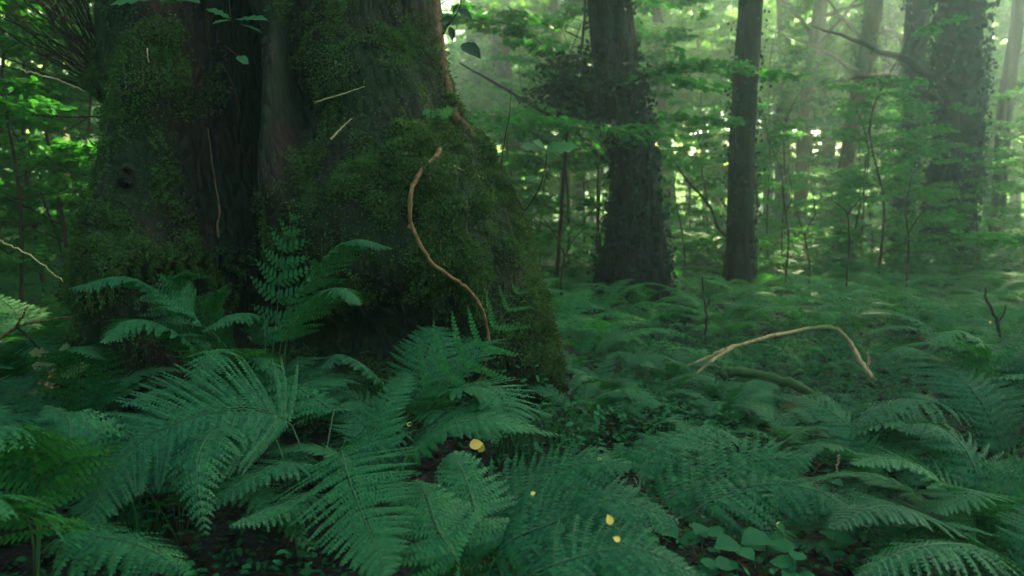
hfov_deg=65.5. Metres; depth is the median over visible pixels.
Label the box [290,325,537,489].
fern
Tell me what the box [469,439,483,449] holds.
fallen leaf
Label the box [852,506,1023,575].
fern
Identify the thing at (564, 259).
bare sapling
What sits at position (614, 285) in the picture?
fern
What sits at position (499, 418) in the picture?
weed tuft
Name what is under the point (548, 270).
fern
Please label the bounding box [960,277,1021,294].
fern
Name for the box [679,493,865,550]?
fern
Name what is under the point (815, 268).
fern
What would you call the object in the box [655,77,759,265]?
sapling
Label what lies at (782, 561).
seedling
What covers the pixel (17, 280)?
fern
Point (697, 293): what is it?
fern
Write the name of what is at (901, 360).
fern
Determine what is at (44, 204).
bare twig
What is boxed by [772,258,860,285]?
fern
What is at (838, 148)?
sapling
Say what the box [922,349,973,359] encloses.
fern
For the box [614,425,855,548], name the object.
fern
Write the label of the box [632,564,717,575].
fern
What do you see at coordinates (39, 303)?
fern
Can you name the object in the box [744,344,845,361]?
fern
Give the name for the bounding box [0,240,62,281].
bare twig
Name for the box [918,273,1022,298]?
fern
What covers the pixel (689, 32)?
distant tree
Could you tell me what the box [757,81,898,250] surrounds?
sapling
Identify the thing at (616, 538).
fallen leaf
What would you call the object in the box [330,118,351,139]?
dead twig
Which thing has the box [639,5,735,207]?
sapling
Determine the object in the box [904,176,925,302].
bare sapling
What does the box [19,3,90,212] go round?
shade tree
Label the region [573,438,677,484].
fern
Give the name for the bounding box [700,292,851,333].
fern
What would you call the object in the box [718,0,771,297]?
slender tree
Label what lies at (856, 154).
distant tree
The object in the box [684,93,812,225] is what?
sapling
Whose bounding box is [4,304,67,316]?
fern
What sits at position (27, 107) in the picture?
sapling
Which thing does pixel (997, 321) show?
bare sapling
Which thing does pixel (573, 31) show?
sapling
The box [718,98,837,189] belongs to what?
sapling
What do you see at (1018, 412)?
fern
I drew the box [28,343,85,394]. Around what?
young shoot
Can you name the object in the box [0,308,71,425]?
fern
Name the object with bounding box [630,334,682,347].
fern
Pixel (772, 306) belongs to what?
fern
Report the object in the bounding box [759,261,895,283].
fern
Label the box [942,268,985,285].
fern
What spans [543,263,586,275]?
fern
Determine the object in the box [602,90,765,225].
sapling
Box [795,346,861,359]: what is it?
fern
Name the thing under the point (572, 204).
distant tree
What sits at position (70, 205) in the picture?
sapling
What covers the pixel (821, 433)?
fern
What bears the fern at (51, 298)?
on the ground at (220, 523)
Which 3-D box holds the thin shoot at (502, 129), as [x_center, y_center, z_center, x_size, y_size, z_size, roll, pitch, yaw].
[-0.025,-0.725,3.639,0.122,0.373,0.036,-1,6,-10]
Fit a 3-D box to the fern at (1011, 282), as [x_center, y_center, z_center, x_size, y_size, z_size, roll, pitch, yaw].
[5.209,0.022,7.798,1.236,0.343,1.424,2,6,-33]
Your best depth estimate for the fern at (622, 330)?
5.57 m
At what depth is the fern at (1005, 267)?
9.32 m
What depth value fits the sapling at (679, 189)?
28.13 m
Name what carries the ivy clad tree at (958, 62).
on the ground at (220, 523)
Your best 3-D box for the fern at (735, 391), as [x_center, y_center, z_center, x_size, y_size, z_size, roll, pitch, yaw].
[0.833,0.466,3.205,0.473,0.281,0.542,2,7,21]
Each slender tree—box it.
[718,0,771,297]
[771,0,931,251]
[779,0,864,245]
[985,0,1023,265]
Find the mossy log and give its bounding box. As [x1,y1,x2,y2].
[717,367,821,399]
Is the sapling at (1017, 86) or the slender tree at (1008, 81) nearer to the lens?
the slender tree at (1008, 81)
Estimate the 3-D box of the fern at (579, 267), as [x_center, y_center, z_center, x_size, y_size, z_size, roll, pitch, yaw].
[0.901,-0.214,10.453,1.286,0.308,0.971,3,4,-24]
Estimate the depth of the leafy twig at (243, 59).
3.18 m
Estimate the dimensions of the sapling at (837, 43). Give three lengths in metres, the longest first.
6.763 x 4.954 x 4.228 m
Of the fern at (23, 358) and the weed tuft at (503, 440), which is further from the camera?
the fern at (23, 358)
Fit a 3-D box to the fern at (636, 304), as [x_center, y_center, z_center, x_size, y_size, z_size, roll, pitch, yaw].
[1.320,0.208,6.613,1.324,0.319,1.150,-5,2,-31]
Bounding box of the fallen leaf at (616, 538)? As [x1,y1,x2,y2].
[613,536,619,541]
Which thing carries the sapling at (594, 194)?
on the ground at (220, 523)
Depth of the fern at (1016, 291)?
6.71 m
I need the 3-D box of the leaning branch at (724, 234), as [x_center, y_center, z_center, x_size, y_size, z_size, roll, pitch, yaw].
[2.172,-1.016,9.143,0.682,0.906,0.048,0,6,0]
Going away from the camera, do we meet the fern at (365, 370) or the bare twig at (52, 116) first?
the fern at (365, 370)
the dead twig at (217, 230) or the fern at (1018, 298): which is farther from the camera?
the fern at (1018, 298)
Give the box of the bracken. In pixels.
[1,208,1023,290]
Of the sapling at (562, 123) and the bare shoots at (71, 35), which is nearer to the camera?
the bare shoots at (71, 35)
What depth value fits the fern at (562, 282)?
8.51 m
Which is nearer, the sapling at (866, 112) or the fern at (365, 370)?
the fern at (365, 370)
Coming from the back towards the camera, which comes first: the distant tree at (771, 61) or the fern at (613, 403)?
the distant tree at (771, 61)
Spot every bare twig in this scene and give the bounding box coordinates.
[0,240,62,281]
[0,315,77,340]
[13,306,27,327]
[15,325,50,359]
[20,68,84,90]
[31,113,104,117]
[39,192,64,262]
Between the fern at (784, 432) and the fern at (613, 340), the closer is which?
the fern at (784, 432)
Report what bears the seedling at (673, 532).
on the ground at (220, 523)
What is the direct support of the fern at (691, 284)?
on the ground at (220, 523)
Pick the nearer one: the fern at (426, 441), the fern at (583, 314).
the fern at (426, 441)
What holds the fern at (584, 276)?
on the ground at (220, 523)
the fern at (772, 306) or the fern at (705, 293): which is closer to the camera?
the fern at (772, 306)
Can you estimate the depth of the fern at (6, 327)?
3.69 m
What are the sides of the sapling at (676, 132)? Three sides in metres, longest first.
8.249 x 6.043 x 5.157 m
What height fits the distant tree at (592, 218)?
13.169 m
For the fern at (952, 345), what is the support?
on the ground at (220, 523)
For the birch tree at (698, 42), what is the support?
on the ground at (220, 523)
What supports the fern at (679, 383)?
on the ground at (220, 523)
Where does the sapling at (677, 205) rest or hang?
on the ground at (220, 523)
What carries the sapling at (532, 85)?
on the ground at (220, 523)
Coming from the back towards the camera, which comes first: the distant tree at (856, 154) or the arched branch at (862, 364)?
the distant tree at (856, 154)
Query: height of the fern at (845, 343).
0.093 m
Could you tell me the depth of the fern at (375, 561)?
1.73 m
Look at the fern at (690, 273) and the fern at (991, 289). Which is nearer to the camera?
the fern at (991, 289)
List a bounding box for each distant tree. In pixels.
[42,3,68,238]
[442,0,581,68]
[464,0,481,115]
[484,2,716,228]
[514,16,687,222]
[527,28,595,225]
[562,2,737,78]
[634,7,733,126]
[648,0,765,226]
[648,3,792,225]
[664,0,902,151]
[684,9,731,220]
[690,28,775,207]
[693,5,840,221]
[695,27,796,118]
[735,0,898,224]
[761,0,774,226]
[765,0,849,215]
[774,0,791,222]
[775,2,880,203]
[793,1,903,218]
[841,1,996,213]
[878,18,895,229]
[935,0,1008,223]
[996,23,1022,224]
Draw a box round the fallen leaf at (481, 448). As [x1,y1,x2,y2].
[477,444,484,451]
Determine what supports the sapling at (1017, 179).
on the ground at (220, 523)
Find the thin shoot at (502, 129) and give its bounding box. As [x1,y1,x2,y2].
[494,88,518,170]
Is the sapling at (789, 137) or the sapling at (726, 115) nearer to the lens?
the sapling at (789, 137)
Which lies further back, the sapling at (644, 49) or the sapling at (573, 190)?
the sapling at (573, 190)
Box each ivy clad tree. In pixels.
[811,0,1000,274]
[863,0,936,258]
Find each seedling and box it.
[422,105,453,129]
[499,139,577,233]
[575,426,599,446]
[601,410,621,428]
[634,520,678,554]
[643,467,679,537]
[669,477,701,531]
[679,523,723,565]
[696,556,733,575]
[714,534,754,574]
[741,527,794,575]
[769,550,814,575]
[816,530,853,575]
[821,479,842,548]
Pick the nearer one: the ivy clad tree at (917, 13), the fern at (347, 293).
the fern at (347, 293)
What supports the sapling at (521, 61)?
on the ground at (220, 523)
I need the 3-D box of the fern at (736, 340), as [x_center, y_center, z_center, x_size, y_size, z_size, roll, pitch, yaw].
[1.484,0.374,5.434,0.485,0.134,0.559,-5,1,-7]
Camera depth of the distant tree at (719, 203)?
32.95 m
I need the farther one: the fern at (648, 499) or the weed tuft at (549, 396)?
the weed tuft at (549, 396)
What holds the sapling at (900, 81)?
on the ground at (220, 523)
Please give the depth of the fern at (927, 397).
3.33 m
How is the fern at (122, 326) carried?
on the ground at (220, 523)
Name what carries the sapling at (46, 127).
on the ground at (220, 523)
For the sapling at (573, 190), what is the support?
on the ground at (220, 523)
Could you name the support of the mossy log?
on the ground at (220, 523)
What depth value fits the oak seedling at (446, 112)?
3.32 m
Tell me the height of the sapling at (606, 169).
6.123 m
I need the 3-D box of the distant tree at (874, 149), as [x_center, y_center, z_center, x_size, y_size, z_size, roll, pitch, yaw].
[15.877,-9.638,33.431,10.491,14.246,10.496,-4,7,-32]
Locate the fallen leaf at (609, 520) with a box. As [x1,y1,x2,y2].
[606,514,613,524]
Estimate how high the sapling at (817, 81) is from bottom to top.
3.808 m
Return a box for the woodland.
[0,9,1023,218]
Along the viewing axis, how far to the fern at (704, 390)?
3.53 m
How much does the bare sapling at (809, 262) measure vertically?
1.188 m
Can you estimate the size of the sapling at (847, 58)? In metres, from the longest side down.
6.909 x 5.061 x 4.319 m
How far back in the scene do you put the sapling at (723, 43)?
20.89 m
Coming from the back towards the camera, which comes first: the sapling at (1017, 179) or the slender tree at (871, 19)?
the sapling at (1017, 179)
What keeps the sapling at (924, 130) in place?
on the ground at (220, 523)
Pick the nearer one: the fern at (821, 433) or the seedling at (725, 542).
the seedling at (725, 542)
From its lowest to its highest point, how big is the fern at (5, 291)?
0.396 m
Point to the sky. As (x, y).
(450, 1)
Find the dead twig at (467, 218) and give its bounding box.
[465,200,467,239]
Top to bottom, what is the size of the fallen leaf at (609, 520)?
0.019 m
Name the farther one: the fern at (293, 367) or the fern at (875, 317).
the fern at (875, 317)
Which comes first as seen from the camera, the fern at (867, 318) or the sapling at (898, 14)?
the fern at (867, 318)
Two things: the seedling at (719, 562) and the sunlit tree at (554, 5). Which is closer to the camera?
the seedling at (719, 562)
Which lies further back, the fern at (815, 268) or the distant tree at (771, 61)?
the distant tree at (771, 61)
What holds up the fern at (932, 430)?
on the ground at (220, 523)
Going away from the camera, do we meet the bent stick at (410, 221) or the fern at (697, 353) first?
the bent stick at (410, 221)
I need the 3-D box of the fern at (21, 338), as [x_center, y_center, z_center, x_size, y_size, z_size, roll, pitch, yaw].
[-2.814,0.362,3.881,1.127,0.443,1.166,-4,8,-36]
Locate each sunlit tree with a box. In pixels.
[483,0,522,192]
[515,0,573,241]
[650,3,672,229]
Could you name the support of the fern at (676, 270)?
on the ground at (220, 523)
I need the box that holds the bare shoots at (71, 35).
[0,0,96,92]
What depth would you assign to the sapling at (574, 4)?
11.64 m
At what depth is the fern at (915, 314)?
5.42 m
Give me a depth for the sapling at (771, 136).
9.27 m
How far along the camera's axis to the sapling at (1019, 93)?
11.04 m
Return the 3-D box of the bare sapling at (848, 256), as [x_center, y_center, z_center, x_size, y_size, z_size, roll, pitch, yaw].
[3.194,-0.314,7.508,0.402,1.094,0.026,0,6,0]
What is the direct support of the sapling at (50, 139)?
on the ground at (220, 523)
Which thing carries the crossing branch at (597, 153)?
attached to the sapling at (562, 123)
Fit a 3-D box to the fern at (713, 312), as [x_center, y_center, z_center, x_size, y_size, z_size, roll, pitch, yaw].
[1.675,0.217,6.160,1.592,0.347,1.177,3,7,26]
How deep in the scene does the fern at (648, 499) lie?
2.33 m
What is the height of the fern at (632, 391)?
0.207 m
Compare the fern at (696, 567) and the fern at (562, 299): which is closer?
the fern at (696, 567)
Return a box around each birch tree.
[540,18,553,228]
[692,9,706,231]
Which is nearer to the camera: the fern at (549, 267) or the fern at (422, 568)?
the fern at (422, 568)
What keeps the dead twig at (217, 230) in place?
hanging from the oak tree at (147, 212)
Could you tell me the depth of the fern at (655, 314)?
6.00 m
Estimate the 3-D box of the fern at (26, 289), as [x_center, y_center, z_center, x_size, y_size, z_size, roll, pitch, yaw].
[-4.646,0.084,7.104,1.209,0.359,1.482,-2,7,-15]
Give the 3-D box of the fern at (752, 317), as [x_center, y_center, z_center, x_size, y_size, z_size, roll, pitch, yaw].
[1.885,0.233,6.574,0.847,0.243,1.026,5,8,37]
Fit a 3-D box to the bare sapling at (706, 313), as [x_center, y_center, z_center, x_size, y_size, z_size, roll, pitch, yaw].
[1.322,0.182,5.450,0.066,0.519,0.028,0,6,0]
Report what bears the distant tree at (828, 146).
on the ground at (220, 523)
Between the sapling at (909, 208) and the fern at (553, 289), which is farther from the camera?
the sapling at (909, 208)
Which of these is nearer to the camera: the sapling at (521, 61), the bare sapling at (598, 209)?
the bare sapling at (598, 209)
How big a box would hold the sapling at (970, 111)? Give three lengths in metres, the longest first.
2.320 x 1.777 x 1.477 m
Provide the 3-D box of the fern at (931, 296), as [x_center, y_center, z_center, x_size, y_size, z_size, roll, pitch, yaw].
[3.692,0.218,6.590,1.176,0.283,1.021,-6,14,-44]
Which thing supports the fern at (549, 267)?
on the ground at (220, 523)
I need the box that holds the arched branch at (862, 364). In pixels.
[682,325,876,381]
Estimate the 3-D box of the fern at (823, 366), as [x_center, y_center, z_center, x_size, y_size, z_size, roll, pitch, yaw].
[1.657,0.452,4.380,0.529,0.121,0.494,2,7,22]
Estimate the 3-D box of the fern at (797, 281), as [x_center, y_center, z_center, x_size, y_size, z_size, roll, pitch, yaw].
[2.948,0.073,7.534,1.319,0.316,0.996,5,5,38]
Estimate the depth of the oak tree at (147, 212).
3.22 m
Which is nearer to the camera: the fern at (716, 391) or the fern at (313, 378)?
the fern at (313, 378)
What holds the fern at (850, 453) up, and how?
on the ground at (220, 523)
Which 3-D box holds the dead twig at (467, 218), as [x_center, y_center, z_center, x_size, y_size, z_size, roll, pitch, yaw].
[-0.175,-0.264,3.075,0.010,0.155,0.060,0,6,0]
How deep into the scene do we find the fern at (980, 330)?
5.10 m
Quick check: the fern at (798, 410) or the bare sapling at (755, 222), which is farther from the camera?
the bare sapling at (755, 222)
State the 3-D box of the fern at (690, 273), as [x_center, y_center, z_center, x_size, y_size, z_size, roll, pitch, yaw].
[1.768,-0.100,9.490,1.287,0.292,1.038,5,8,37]
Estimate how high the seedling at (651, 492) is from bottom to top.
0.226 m
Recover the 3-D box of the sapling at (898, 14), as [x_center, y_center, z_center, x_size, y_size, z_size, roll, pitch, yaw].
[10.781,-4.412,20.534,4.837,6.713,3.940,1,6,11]
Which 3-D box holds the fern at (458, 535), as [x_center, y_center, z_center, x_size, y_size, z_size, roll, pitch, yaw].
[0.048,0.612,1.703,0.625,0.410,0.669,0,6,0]
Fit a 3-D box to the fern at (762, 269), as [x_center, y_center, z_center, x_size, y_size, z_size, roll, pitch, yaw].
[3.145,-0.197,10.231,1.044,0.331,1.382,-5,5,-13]
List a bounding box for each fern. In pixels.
[0,277,60,303]
[0,283,52,313]
[0,283,63,302]
[0,294,71,375]
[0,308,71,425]
[0,312,69,335]
[0,324,62,364]
[0,335,66,396]
[0,343,206,460]
[0,360,13,416]
[0,367,387,555]
[0,405,189,575]
[1,292,66,311]
[1,297,58,310]
[1,303,64,346]
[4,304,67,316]
[5,311,56,328]
[33,291,60,312]
[67,351,354,566]
[69,269,244,453]
[91,355,340,460]
[122,348,284,459]
[190,371,562,539]
[202,239,391,455]
[250,204,314,413]
[264,400,474,575]
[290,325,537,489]
[319,277,531,453]
[357,518,481,575]
[388,440,698,575]
[469,562,705,575]
[515,380,661,444]
[538,260,594,282]
[541,269,570,280]
[541,277,586,292]
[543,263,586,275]
[543,266,591,288]
[543,278,579,297]
[545,388,693,435]
[546,274,592,295]
[550,287,605,313]
[552,297,603,321]
[552,297,613,315]
[553,262,592,275]
[553,290,657,349]
[553,302,592,337]
[554,279,669,322]
[554,312,699,361]
[559,316,664,341]
[561,329,655,375]
[561,332,656,366]
[563,301,717,337]
[565,350,679,402]
[571,283,712,311]
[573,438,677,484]
[602,290,767,329]
[605,373,723,417]
[609,485,680,526]
[612,341,678,350]
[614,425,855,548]
[615,351,719,386]
[624,345,688,354]
[625,288,830,334]
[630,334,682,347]
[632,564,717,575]
[657,377,778,430]
[657,415,761,460]
[661,304,810,342]
[664,369,782,427]
[671,266,712,279]
[671,274,761,296]
[672,265,721,282]
[672,290,743,312]
[673,278,729,305]
[673,348,710,354]
[674,267,721,285]
[674,280,710,289]
[675,275,837,304]
[679,298,777,327]
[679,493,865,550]
[681,347,736,362]
[684,284,768,299]
[690,383,751,399]
[691,329,773,346]
[695,465,998,575]
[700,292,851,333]
[700,355,763,369]
[704,451,808,486]
[711,272,813,289]
[713,265,807,275]
[716,278,861,317]
[723,398,839,452]
[724,382,821,428]
[726,290,901,342]
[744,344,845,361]
[752,273,802,294]
[754,339,804,350]
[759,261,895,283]
[759,273,853,295]
[763,353,859,375]
[764,276,895,307]
[764,393,1023,541]
[766,415,924,471]
[768,302,853,320]
[771,267,813,278]
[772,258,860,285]
[777,275,916,293]
[778,471,1023,574]
[782,268,837,278]
[782,297,925,333]
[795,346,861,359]
[797,284,884,315]
[801,283,952,304]
[805,393,879,426]
[816,265,913,284]
[819,359,1023,503]
[826,337,866,349]
[828,357,888,376]
[828,418,1023,575]
[830,381,851,388]
[830,392,878,413]
[840,302,907,329]
[843,293,1009,334]
[844,298,1023,356]
[844,342,885,355]
[851,327,1023,462]
[852,299,945,326]
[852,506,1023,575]
[858,350,944,374]
[861,417,983,458]
[875,295,1018,329]
[877,393,983,437]
[877,395,927,413]
[881,294,1010,322]
[892,320,1023,366]
[897,363,1023,464]
[898,308,1023,338]
[902,302,1023,333]
[907,335,958,346]
[911,283,1021,302]
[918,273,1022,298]
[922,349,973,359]
[928,263,995,275]
[929,271,1023,304]
[936,295,1023,322]
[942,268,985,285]
[944,253,1023,280]
[946,271,1023,287]
[949,328,1017,345]
[954,270,1023,286]
[954,338,1023,365]
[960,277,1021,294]
[969,342,1023,399]
[973,260,1014,275]
[973,481,1022,501]
[974,290,1023,295]
[977,300,1021,323]
[983,343,1023,380]
[988,294,1023,304]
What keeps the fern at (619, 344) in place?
on the ground at (220, 523)
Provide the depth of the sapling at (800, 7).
19.03 m
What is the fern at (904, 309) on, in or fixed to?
on the ground at (220, 523)
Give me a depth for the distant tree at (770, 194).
30.62 m
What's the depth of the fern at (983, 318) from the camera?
5.88 m
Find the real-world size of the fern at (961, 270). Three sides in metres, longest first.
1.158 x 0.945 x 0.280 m
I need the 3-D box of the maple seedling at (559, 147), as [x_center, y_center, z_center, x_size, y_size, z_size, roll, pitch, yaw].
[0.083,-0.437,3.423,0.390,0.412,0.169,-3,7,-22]
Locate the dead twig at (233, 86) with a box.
[221,64,240,116]
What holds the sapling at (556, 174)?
on the ground at (220, 523)
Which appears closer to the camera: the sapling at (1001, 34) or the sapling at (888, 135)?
the sapling at (888, 135)
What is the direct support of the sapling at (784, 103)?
on the ground at (220, 523)
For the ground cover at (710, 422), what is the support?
on the ground at (220, 523)
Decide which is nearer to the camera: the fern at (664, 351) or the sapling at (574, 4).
the fern at (664, 351)
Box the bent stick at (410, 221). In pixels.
[407,148,489,397]
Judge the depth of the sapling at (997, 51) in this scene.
22.11 m
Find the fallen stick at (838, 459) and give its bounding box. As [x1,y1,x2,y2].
[835,454,840,477]
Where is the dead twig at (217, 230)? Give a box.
[207,128,220,237]
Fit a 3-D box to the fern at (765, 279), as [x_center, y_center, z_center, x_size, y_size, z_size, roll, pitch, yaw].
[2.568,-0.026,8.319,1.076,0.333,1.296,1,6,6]
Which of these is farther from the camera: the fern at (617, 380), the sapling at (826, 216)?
the sapling at (826, 216)
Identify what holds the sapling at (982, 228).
on the ground at (220, 523)
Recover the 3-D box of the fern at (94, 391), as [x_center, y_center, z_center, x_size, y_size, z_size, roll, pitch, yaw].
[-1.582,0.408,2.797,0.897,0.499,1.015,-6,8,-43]
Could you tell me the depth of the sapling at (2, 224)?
8.97 m
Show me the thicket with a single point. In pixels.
(94, 119)
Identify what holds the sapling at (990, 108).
on the ground at (220, 523)
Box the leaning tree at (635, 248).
[502,0,684,319]
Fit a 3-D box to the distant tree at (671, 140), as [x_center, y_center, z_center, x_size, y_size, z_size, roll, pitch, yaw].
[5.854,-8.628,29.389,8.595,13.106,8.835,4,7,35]
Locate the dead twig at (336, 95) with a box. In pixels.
[314,86,364,102]
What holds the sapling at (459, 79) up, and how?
on the ground at (220, 523)
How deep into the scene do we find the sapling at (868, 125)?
31.00 m
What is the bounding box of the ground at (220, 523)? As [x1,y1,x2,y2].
[0,211,1023,575]
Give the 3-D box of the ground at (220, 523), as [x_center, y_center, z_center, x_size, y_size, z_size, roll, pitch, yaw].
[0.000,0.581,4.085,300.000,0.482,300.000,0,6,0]
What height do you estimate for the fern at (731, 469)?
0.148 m
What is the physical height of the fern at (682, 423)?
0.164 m
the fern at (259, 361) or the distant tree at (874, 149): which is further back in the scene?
the distant tree at (874, 149)
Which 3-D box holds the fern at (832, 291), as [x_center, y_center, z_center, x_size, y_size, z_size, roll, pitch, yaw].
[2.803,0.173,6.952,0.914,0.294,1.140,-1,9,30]
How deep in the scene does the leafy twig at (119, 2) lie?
2.63 m
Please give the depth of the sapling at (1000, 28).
24.12 m
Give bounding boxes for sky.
[0,0,1004,204]
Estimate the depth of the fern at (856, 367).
4.49 m
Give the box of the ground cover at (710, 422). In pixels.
[0,252,1023,575]
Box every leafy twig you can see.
[111,0,199,5]
[206,0,267,33]
[224,45,248,63]
[439,0,480,58]
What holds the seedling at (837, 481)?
on the ground at (220, 523)
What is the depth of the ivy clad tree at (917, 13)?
14.05 m
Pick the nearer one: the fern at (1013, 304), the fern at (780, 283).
the fern at (1013, 304)
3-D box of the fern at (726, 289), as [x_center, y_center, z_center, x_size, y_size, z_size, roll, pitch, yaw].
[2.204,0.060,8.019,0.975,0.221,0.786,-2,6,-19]
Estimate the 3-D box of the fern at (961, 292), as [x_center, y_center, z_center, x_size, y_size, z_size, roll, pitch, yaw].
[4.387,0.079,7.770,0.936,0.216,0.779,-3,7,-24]
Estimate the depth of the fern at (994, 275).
9.04 m
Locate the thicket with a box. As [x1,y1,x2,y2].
[0,0,103,258]
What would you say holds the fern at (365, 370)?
on the ground at (220, 523)
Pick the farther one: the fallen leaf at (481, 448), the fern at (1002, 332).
the fern at (1002, 332)
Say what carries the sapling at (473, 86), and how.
on the ground at (220, 523)
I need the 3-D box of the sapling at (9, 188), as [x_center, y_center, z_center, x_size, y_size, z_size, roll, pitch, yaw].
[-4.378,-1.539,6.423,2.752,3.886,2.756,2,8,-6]
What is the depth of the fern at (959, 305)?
5.75 m
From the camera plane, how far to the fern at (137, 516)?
2.31 m
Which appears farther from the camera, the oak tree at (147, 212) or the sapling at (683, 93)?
the sapling at (683, 93)
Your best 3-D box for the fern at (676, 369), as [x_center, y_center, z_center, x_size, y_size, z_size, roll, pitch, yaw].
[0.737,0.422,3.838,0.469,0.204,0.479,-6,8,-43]
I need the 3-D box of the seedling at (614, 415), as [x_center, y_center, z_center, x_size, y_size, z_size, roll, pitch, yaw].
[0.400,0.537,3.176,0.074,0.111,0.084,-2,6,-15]
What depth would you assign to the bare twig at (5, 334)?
3.03 m
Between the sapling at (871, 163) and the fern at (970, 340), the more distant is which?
the sapling at (871, 163)
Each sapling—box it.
[0,0,98,314]
[0,0,99,308]
[0,0,100,277]
[0,0,102,233]
[0,6,96,187]
[0,9,94,259]
[0,46,99,286]
[0,51,95,261]
[0,116,74,218]
[0,130,50,233]
[0,155,85,238]
[442,0,538,110]
[442,0,813,288]
[444,12,535,142]
[447,0,590,210]
[447,25,552,139]
[447,39,500,145]
[448,0,588,173]
[451,59,533,179]
[468,0,696,260]
[475,0,781,264]
[476,12,661,280]
[477,69,588,237]
[487,64,578,241]
[490,47,608,192]
[491,0,721,236]
[497,69,596,214]
[517,65,603,188]
[521,78,604,194]
[528,28,644,151]
[543,219,585,301]
[544,24,683,148]
[585,0,737,126]
[585,171,609,217]
[586,160,601,247]
[591,166,608,191]
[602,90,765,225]
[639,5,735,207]
[639,15,702,135]
[646,36,793,226]
[652,0,795,178]
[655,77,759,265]
[660,125,723,286]
[668,78,728,193]
[671,0,847,211]
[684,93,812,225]
[688,46,839,232]
[700,103,812,258]
[701,277,709,346]
[714,120,840,274]
[717,47,867,255]
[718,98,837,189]
[754,185,763,274]
[755,45,873,191]
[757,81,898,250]
[771,92,863,166]
[773,94,878,194]
[776,38,883,166]
[778,0,937,234]
[781,176,792,301]
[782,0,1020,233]
[784,14,1013,279]
[790,164,876,263]
[791,42,879,211]
[795,86,943,260]
[797,187,815,288]
[809,94,929,228]
[811,81,952,282]
[812,125,879,162]
[817,140,907,261]
[832,196,874,291]
[833,3,1022,215]
[836,60,930,159]
[854,109,982,272]
[855,69,1016,192]
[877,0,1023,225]
[887,173,928,242]
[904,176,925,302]
[918,102,1023,261]
[926,51,1023,189]
[926,78,1023,232]
[927,1,1023,227]
[927,7,1023,175]
[934,15,1023,130]
[934,88,1023,248]
[950,133,1023,250]
[961,114,1023,269]
[981,24,1023,184]
[984,24,1023,117]
[984,38,1023,144]
[984,288,1006,359]
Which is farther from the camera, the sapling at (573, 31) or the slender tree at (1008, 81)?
the sapling at (573, 31)
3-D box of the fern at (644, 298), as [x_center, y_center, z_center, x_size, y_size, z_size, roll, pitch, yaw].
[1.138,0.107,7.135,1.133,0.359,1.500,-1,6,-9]
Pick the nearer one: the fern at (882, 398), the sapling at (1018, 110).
the fern at (882, 398)
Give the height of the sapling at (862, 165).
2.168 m
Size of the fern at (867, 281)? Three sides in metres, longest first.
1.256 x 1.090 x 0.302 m
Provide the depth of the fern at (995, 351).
4.18 m
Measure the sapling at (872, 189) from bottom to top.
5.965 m
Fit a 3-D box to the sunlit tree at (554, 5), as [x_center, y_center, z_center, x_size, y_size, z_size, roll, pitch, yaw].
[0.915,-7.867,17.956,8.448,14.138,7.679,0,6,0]
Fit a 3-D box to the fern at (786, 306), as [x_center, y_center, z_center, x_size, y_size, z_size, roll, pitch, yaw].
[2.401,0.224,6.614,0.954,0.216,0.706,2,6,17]
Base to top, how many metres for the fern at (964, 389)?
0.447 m
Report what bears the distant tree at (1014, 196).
on the ground at (220, 523)
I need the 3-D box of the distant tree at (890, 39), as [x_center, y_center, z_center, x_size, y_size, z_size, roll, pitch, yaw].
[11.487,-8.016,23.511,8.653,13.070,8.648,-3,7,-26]
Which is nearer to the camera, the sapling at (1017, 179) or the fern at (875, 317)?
the fern at (875, 317)
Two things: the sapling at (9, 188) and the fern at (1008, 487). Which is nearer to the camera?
the fern at (1008, 487)
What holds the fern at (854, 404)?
on the ground at (220, 523)
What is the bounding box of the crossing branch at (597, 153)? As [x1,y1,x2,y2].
[459,62,602,161]
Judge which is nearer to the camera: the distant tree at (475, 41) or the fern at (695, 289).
the fern at (695, 289)
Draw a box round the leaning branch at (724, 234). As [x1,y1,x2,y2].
[676,165,726,237]
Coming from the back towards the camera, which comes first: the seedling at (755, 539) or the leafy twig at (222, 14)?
the leafy twig at (222, 14)
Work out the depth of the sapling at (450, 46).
23.80 m
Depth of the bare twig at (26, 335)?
2.98 m
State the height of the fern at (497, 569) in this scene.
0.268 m
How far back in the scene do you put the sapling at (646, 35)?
10.10 m
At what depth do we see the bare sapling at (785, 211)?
7.98 m
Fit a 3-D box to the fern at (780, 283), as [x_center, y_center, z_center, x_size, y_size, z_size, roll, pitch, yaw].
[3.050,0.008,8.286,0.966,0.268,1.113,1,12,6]
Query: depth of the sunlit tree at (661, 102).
19.51 m
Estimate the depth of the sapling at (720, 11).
25.94 m
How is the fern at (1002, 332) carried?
on the ground at (220, 523)
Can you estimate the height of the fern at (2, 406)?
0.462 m
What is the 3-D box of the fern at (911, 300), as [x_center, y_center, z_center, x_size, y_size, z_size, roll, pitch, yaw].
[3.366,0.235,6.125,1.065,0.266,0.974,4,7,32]
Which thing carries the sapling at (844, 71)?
on the ground at (220, 523)
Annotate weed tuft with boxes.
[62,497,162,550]
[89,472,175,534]
[462,387,528,445]
[465,400,551,472]
[480,382,590,463]
[537,396,617,469]
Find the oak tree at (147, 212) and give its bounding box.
[49,0,569,442]
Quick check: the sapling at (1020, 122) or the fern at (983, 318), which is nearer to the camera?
the fern at (983, 318)
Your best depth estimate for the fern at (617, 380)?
3.61 m
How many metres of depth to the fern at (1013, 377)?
2.63 m
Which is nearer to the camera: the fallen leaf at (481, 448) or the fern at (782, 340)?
the fallen leaf at (481, 448)
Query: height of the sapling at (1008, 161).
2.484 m
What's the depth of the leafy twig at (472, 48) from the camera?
3.40 m
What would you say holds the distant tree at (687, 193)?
on the ground at (220, 523)
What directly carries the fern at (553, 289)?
on the ground at (220, 523)

